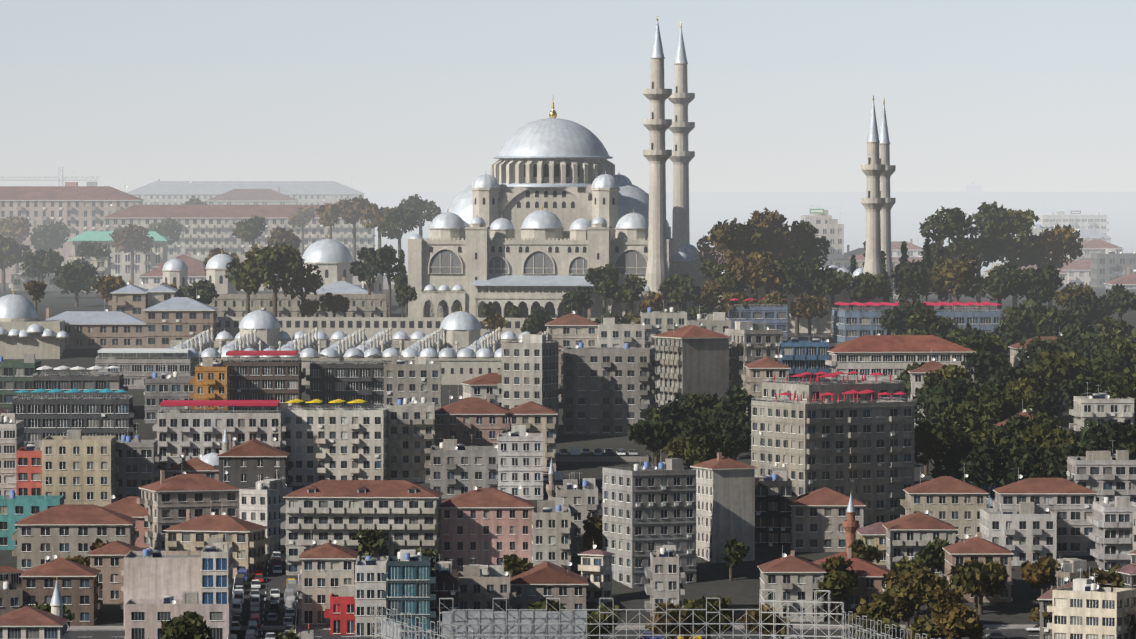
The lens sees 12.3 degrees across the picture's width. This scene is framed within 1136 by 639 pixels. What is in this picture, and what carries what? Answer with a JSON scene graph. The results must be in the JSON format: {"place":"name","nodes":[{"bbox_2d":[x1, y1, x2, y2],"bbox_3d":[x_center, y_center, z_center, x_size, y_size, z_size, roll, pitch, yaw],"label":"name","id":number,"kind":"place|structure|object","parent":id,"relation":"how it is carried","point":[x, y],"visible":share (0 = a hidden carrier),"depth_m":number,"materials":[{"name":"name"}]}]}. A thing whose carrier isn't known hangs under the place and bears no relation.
{"place":"outdoors","nodes":[
{"label":"outdoors","id":0,"kind":"place"},
{"bbox_2d":[0,275,1135,625],"bbox_3d":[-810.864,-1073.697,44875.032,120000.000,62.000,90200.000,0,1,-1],"label":"terrain","id":1,"kind":"structure","parent":0,"point":[740,589],"depth_m":1121.81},
{"bbox_2d":[0,232,546,384],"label":"medrese and tombs","id":2,"kind":"object","parent":1,"relation":"on","point":[459,348],"visible":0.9,"depth_m":1285.03,"materials":[{"name":"stone"}]},
{"bbox_2d":[50,425,858,638],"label":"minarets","id":3,"kind":"object","parent":1,"relation":"on","point":[850,525],"visible":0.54,"depth_m":1013.71,"materials":[{"name":"stone"}]},
{"bbox_2d":[66,454,1039,638],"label":"streets and roads","id":4,"kind":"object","parent":1,"relation":"on","point":[272,580],"visible":0.19,"depth_m":971.90,"materials":[{"name":"grey asphalt"}]},
{"bbox_2d":[228,446,1038,638],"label":"cars","id":5,"kind":"object","parent":4,"relation":"on","point":[253,624],"visible":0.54,"depth_m":990.23,"materials":[{"name":"metal"}]},
{"bbox_2d":[216,13,895,339],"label":"mosque","id":6,"kind":"structure","parent":1,"relation":"on","point":[547,213],"depth_m":1323.57,"materials":[{"name":"stone"}]},
{"bbox_2d":[0,298,1135,638],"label":"city buildings","id":7,"kind":"structure","parent":1,"relation":"on","point":[356,446],"depth_m":1056.98,"materials":[{"name":"beige concrete"}]},
{"bbox_2d":[0,194,1135,340],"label":"trees","id":8,"kind":"object","parent":1,"relation":"on","point":[767,249],"visible":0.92,"depth_m":1329.24,"materials":[{"name":"green plant"}]},
{"bbox_2d":[0,167,1135,302],"bbox_3d":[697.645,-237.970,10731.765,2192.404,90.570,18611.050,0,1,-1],"label":"distant buildings","id":9,"kind":"structure","parent":1,"relation":"on","point":[93,212],"depth_m":1641.43,"materials":[{"name":"beige concrete"}]},
{"bbox_2d":[20,555,1135,638],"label":"shore trees","id":10,"kind":"object","parent":1,"relation":"on","point":[952,614],"visible":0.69,"depth_m":953.93,"materials":[{"name":"green plant"}]},
{"bbox_2d":[65,291,1135,638],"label":"hillside trees","id":11,"kind":"object","parent":1,"relation":"on","point":[957,431],"visible":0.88,"depth_m":1144.97,"materials":[{"name":"green plant"}]},
{"bbox_2d":[372,589,940,638],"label":"scaffold frames","id":12,"kind":"structure","parent":1,"relation":"on","point":[519,624],"depth_m":924.66,"materials":[{"name":"metal"}]},
{"bbox_2d":[0,0,1135,191],"label":"sky","id":13,"kind":"structure","parent":0,"point":[377,95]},
{"bbox_2d":[126,192,1135,274],"bbox_3d":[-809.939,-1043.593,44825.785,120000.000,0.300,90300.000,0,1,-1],"label":"sea water","id":14,"kind":"structure","parent":0,"point":[708,211],"depth_m":21376.65,"materials":[{"name":"grey liquid"}]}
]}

